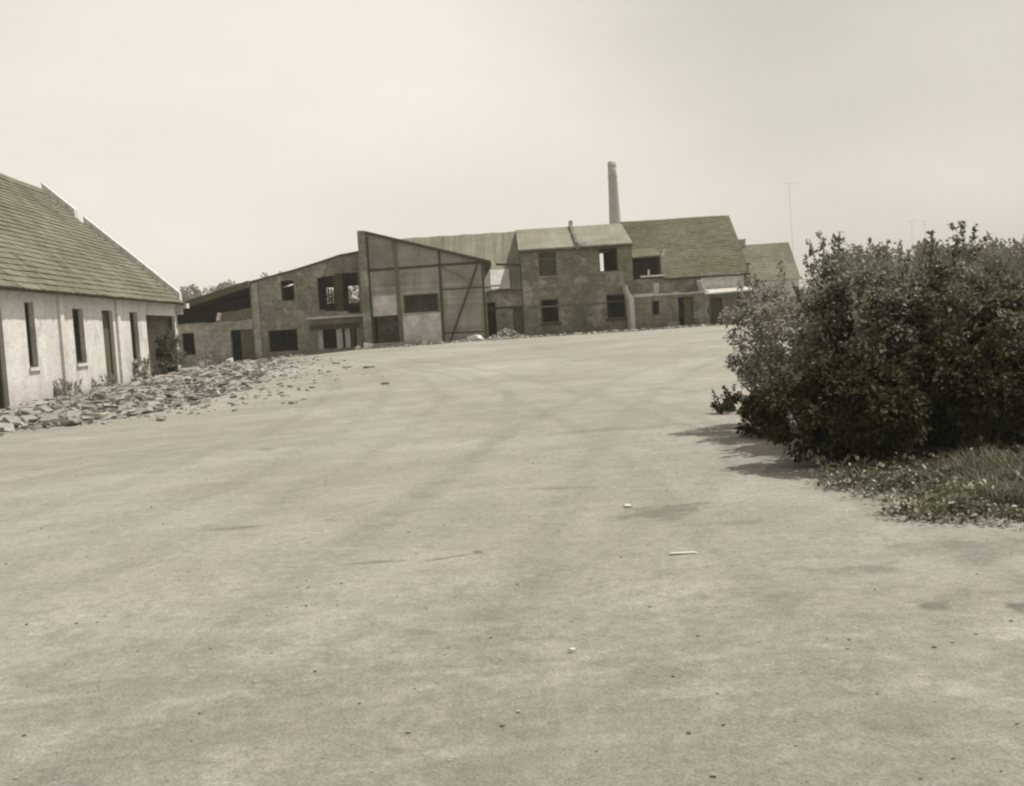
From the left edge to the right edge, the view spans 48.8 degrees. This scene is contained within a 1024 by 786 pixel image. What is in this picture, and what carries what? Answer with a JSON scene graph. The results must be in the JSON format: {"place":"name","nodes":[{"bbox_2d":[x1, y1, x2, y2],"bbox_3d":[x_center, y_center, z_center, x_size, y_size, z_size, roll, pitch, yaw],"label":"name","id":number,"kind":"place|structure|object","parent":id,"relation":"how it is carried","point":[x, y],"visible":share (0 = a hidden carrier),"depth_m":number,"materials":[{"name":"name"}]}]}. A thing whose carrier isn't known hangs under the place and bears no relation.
{"place":"outdoors","nodes":[
{"label":"outdoors","id":0,"kind":"place"},
{"bbox_2d":[0,322,1023,785],"bbox_3d":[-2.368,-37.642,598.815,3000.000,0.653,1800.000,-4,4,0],"label":"ground","id":1,"kind":"structure","parent":0,"point":[802,556],"depth_m":6.58,"materials":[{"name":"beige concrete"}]},
{"bbox_2d":[52,378,82,396],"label":"wall weed","id":2,"kind":"object","parent":1,"relation":"on","point":[58,391],"depth_m":33.80,"materials":[{"name":"green plant"}]},
{"bbox_2d":[0,173,188,408],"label":"brick barn","id":3,"kind":"structure","parent":1,"relation":"on","point":[87,301],"depth_m":38.69,"materials":[{"name":"white brick"}]},
{"bbox_2d":[24,303,42,370],"bbox_3d":[-13.740,-1.601,32.138,0.290,1.950,0.930,-4,4,-4],"label":"window frame","id":4,"kind":"structure","parent":3,"relation":"in","point":[32,368],"depth_m":32.43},
{"bbox_2d":[72,309,89,366],"bbox_3d":[-14.112,-1.796,36.689,0.290,1.870,1.310,-4,4,-4],"label":"window frame","id":5,"kind":"structure","parent":3,"relation":"in","point":[80,363],"depth_m":37.15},
{"bbox_2d":[102,313,111,382],"bbox_3d":[-14.470,-1.486,40.181,0.040,2.680,1.180,-4,4,-4],"label":"door","id":6,"kind":"structure","parent":3,"relation":"in","point":[104,316],"depth_m":40.40,"materials":[{"name":"brown wood"}]},
{"bbox_2d":[129,312,142,362],"bbox_3d":[-14.694,-2.154,43.850,0.290,1.960,1.360,-4,4,-4],"label":"window frame","id":7,"kind":"structure","parent":3,"relation":"in","point":[132,319],"depth_m":44.36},
{"bbox_2d":[92,373,117,387],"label":"wall weed","id":8,"kind":"object","parent":1,"relation":"on","point":[113,380],"depth_m":37.70,"materials":[{"name":"green plant"}]},
{"bbox_2d":[133,354,153,378],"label":"wall weed","id":9,"kind":"object","parent":1,"relation":"on","point":[137,365],"depth_m":43.21,"materials":[{"name":"green plant"}]},
{"bbox_2d":[153,327,186,373],"bbox_3d":[-14.775,-1.772,48.789,1.391,2.211,2.298,-4,4,0],"label":"elder shrub","id":10,"kind":"object","parent":1,"relation":"on","point":[173,363],"visible":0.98,"depth_m":48.50,"materials":[{"name":"green plant"}]},
{"bbox_2d":[0,356,383,435],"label":"rubble","id":11,"kind":"object","parent":1,"relation":"on","point":[44,414],"visible":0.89,"depth_m":29.80,"materials":[{"name":"grey stone"}]},
{"bbox_2d":[13,422,26,425],"bbox_3d":[-9.884,0.624,22.706,0.249,0.110,0.147,-3,4,11],"label":"broken tile","id":12,"kind":"object","parent":11,"relation":"on","point":[20,424],"visible":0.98,"depth_m":22.64,"materials":[{"name":"beige stone"}]},
{"bbox_2d":[50,405,61,408],"bbox_3d":[-10.504,0.357,26.097,0.231,0.130,0.318,-7,5,-38],"label":"broken tile","id":13,"kind":"object","parent":11,"relation":"on","point":[56,407],"visible":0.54,"depth_m":26.01,"materials":[{"name":"grey stone"}]},
{"bbox_2d":[81,404,96,410],"bbox_3d":[-9.728,0.331,25.994,0.333,0.160,0.435,-5,4,-22],"label":"broken tile","id":14,"kind":"object","parent":11,"relation":"on","point":[89,406],"visible":0.96,"depth_m":25.85,"materials":[{"name":"beige stone"}]},
{"bbox_2d":[80,412,103,417],"bbox_3d":[-8.738,0.458,23.575,0.491,0.133,0.201,-4,4,0],"label":"broken tile","id":15,"kind":"object","parent":11,"relation":"on","point":[87,413],"visible":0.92,"depth_m":23.49,"materials":[{"name":"grey stone"}]},
{"bbox_2d":[100,405,118,407],"bbox_3d":[-9.290,0.319,26.132,0.427,0.122,0.314,-4,4,0],"label":"broken tile","id":16,"kind":"object","parent":11,"relation":"on","point":[107,406],"visible":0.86,"depth_m":25.99,"materials":[{"name":"grey stone"}]},
{"bbox_2d":[179,284,206,301],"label":"leafy tree","id":17,"kind":"object","parent":1,"relation":"on","point":[186,295],"visible":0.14,"depth_m":249.12,"materials":[{"name":"green plant"}]},
{"bbox_2d":[196,359,207,366],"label":"white block","id":18,"kind":"object","parent":1,"relation":"on","point":[201,362],"depth_m":71.66,"materials":[{"name":"stone"}]},
{"bbox_2d":[193,347,212,367],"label":"wall weed","id":19,"kind":"object","parent":1,"relation":"on","point":[206,355],"depth_m":52.35,"materials":[{"name":"green plant"}]},
{"bbox_2d":[202,280,237,293],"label":"leafy tree","id":20,"kind":"object","parent":1,"relation":"on","point":[223,285],"depth_m":247.36,"materials":[{"name":"green plant"}]},
{"bbox_2d":[177,251,364,367],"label":"ruined workshop","id":21,"kind":"structure","parent":1,"relation":"on","point":[267,317],"depth_m":72.81,"materials":[{"name":"grey brick"}]},
{"bbox_2d":[182,333,195,354],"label":"window frame","id":22,"kind":"structure","parent":21,"relation":"in","point":[182,333],"depth_m":73.04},
{"bbox_2d":[240,329,254,359],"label":"door","id":23,"kind":"structure","parent":21,"relation":"in","point":[247,338],"depth_m":73.04,"materials":[{"name":"brown wood"}]},
{"bbox_2d":[269,329,297,351],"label":"window frame","id":24,"kind":"structure","parent":21,"relation":"in","point":[286,329],"depth_m":73.07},
{"bbox_2d":[281,280,294,300],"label":"window frame","id":25,"kind":"structure","parent":21,"relation":"in","point":[287,280],"depth_m":72.88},
{"bbox_2d":[325,286,334,304],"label":"window frame","id":26,"kind":"structure","parent":21,"relation":"in","point":[331,286],"depth_m":81.72,"materials":[{"name":"grey"}]},
{"bbox_2d":[326,286,359,303],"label":"leafy tree","id":27,"kind":"object","parent":1,"relation":"on","point":[353,299],"visible":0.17,"depth_m":107.54,"materials":[{"name":"green plant"}]},
{"bbox_2d":[364,342,373,347],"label":"white block","id":28,"kind":"object","parent":1,"relation":"on","point":[369,345],"depth_m":70.04,"materials":[{"name":"stone"}]},
{"bbox_2d":[374,341,421,346],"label":"concrete kerb","id":29,"kind":"structure","parent":1,"relation":"on","point":[396,344],"depth_m":70.35,"materials":[{"name":"grey concrete"}]},
{"bbox_2d":[357,231,491,343],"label":"gabled shed","id":30,"kind":"structure","parent":1,"relation":"on","point":[394,272],"depth_m":71.17,"materials":[{"name":"grey concrete"}]},
{"bbox_2d":[403,293,438,312],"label":"window frame","id":31,"kind":"structure","parent":30,"relation":"in","point":[431,293],"depth_m":71.28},
{"bbox_2d":[377,231,524,342],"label":"hall","id":32,"kind":"structure","parent":1,"relation":"on","point":[504,296],"depth_m":73.86,"materials":[{"name":"grey metal"}]},
{"bbox_2d":[514,309,522,334],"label":"door","id":33,"kind":"structure","parent":32,"relation":"in","point":[518,318],"depth_m":73.06,"materials":[{"name":"brown wood"}]},
{"bbox_2d":[192,321,740,366],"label":"debris","id":34,"kind":"object","parent":1,"relation":"on","point":[501,338],"visible":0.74,"depth_m":69.89,"materials":[{"name":"grey stone"}]},
{"bbox_2d":[467,335,482,339],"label":"white block","id":35,"kind":"object","parent":1,"relation":"on","point":[474,337],"depth_m":69.95,"materials":[{"name":"stone"}]},
{"bbox_2d":[487,328,524,339],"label":"rubble heap","id":36,"kind":"object","parent":1,"relation":"on","point":[505,332],"visible":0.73,"depth_m":70.78,"materials":[{"name":"grey stone"}]},
{"bbox_2d":[496,221,633,335],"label":"two storey house","id":37,"kind":"structure","parent":1,"relation":"on","point":[568,286],"depth_m":72.72,"materials":[{"name":"brick"}]},
{"bbox_2d":[537,251,558,277],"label":"window frame","id":38,"kind":"structure","parent":37,"relation":"in","point":[555,275],"depth_m":72.63,"materials":[{"name":"grey wood"}]},
{"bbox_2d":[540,299,561,324],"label":"window frame","id":39,"kind":"structure","parent":37,"relation":"in","point":[546,323],"depth_m":72.81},
{"bbox_2d":[598,247,620,273],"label":"window frame","id":40,"kind":"structure","parent":37,"relation":"in","point":[614,271],"depth_m":72.59,"materials":[{"name":"grey wood"}]},
{"bbox_2d":[606,294,627,320],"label":"window frame","id":41,"kind":"structure","parent":37,"relation":"in","point":[618,318],"depth_m":72.82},
{"bbox_2d":[568,648,575,652],"bbox_3d":[0.286,1.223,5.372,0.032,0.024,0.026,-5,4,-22],"label":"white pebble","id":42,"kind":"object","parent":1,"relation":"on","point":[571,650],"visible":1,"depth_m":5.36,"materials":[{"name":"stone"}]},
{"bbox_2d":[608,161,620,223],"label":"brick chimney","id":43,"kind":"object","parent":1,"relation":"on","point":[614,212],"visible":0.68,"depth_m":128.37,"materials":[{"name":"beige brick"}]},
{"bbox_2d":[622,285,708,329],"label":"brick lean to","id":44,"kind":"object","parent":1,"relation":"on","point":[640,315],"visible":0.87,"depth_m":70.86,"materials":[{"name":"grey brick"}]},
{"bbox_2d":[652,301,659,314],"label":"window frame","id":45,"kind":"structure","parent":44,"relation":"in","point":[652,301],"depth_m":70.96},
{"bbox_2d":[684,297,693,325],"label":"door","id":46,"kind":"structure","parent":44,"relation":"in","point":[688,306],"depth_m":71.08,"materials":[{"name":"brown wood"}]},
{"bbox_2d":[620,215,750,325],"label":"tiled barn","id":47,"kind":"structure","parent":1,"relation":"on","point":[681,255],"depth_m":74.29,"materials":[{"name":"tile"}]},
{"bbox_2d":[696,279,751,323],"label":"porch lean to","id":48,"kind":"object","parent":1,"relation":"on","point":[715,306],"visible":0.56,"depth_m":71.34,"materials":[{"name":"concrete"}]},
{"bbox_2d":[710,298,722,323],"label":"door","id":49,"kind":"structure","parent":48,"relation":"in","point":[716,303],"depth_m":71.49,"materials":[{"name":"grey wood"}]},
{"bbox_2d":[709,384,757,413],"bbox_3d":[3.493,0.089,16.814,1.162,0.471,0.896,-4,4,0],"label":"plant","id":50,"kind":"object","parent":1,"relation":"on","point":[730,401],"visible":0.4,"depth_m":16.74,"materials":[{"name":"green plant"}]},
{"bbox_2d":[734,388,787,437],"bbox_3d":[2.971,0.250,13.351,0.613,0.657,0.764,-5,4,-19],"label":"plant","id":51,"kind":"object","parent":1,"relation":"on","point":[747,414],"visible":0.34,"depth_m":13.35,"materials":[{"name":"green plant"}]},
{"bbox_2d":[738,239,799,314],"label":"distant cottage","id":52,"kind":"structure","parent":1,"relation":"on","point":[762,259],"depth_m":96.10,"materials":[{"name":"grey tile"}]},
{"bbox_2d":[718,260,858,429],"bbox_3d":[3.743,-0.594,14.033,2.198,2.181,2.564,-4,4,0],"label":"leafy shrub","id":53,"kind":"object","parent":1,"relation":"on","point":[767,317],"visible":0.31,"depth_m":14.02,"materials":[{"name":"green plant"}]},
{"bbox_2d":[751,320,935,464],"bbox_3d":[3.176,0.027,10.802,1.712,1.425,1.574,-1,4,30],"label":"leafy shrub","id":54,"kind":"object","parent":1,"relation":"on","point":[899,410],"visible":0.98,"depth_m":10.47,"materials":[{"name":"green plant"}]},
{"bbox_2d":[789,266,908,358],"bbox_3d":[4.331,-0.520,13.566,2.069,2.025,2.215,-4,4,0],"label":"leafy shrub","id":55,"kind":"object","parent":1,"relation":"on","point":[848,324],"visible":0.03,"depth_m":12.81,"materials":[{"name":"green plant"}]},
{"bbox_2d":[772,231,957,445],"bbox_3d":[3.734,-0.612,12.278,1.847,2.407,2.037,-5,4,-27],"label":"leafy shrub","id":56,"kind":"object","parent":1,"relation":"on","point":[826,301],"visible":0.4,"depth_m":12.04,"materials":[{"name":"green plant"}]},
{"bbox_2d":[842,237,970,314],"bbox_3d":[5.278,-0.903,15.387,2.113,2.450,2.394,-4,4,0],"label":"leafy shrub","id":57,"kind":"object","parent":1,"relation":"on","point":[860,258],"visible":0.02,"depth_m":14.98,"materials":[{"name":"green plant"}]},
{"bbox_2d":[809,440,1023,529],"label":"ground cover","id":58,"kind":"object","parent":1,"relation":"on","point":[945,498],"visible":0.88,"depth_m":8.72,"materials":[{"name":"green plant"}]},
{"bbox_2d":[818,234,1023,285],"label":"treeline","id":59,"kind":"object","parent":1,"relation":"on","point":[1004,253],"visible":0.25,"depth_m":141.98,"materials":[{"name":"green plant"}]},
{"bbox_2d":[843,230,1023,444],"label":"leafy shrub","id":60,"kind":"object","parent":1,"relation":"on","point":[951,294],"visible":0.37,"depth_m":11.52,"materials":[{"name":"green plant"}]},
{"bbox_2d":[900,323,1023,455],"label":"leafy shrub","id":61,"kind":"object","parent":1,"relation":"on","point":[965,418],"visible":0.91,"depth_m":10.54,"materials":[{"name":"green plant"}]},
{"bbox_2d":[932,220,1023,310],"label":"leafy shrub","id":62,"kind":"object","parent":1,"relation":"on","point":[961,232],"visible":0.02,"depth_m":15.82,"materials":[{"name":"green plant"}]},
{"bbox_2d":[945,268,1023,444],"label":"leafy shrub","id":63,"kind":"object","parent":1,"relation":"on","point":[1014,290],"visible":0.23,"depth_m":11.29,"materials":[{"name":"green plant"}]},
{"bbox_2d":[983,268,1023,412],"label":"leafy shrub","id":64,"kind":"object","parent":1,"relation":"on","point":[1012,271],"visible":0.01,"depth_m":13.47,"materials":[{"name":"green plant"}]},
{"bbox_2d":[0,0,1023,301],"label":"sky","id":65,"kind":"structure","parent":0,"point":[216,142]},
{"bbox_2d":[669,551,696,554],"bbox_3d":[1.109,1.035,7.319,0.193,0.015,0.041,-4,4,-5],"label":"paper scrap","id":66,"kind":"object","parent":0,"point":[686,552],"visible":1,"depth_m":7.31,"materials":[{"name":"white paper"}]},
{"bbox_2d":[843,441,1023,521],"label":"grass","id":67,"kind":"structure","parent":0,"point":[997,465],"depth_m":9.32,"materials":[{"name":"green plant"}]}
]}

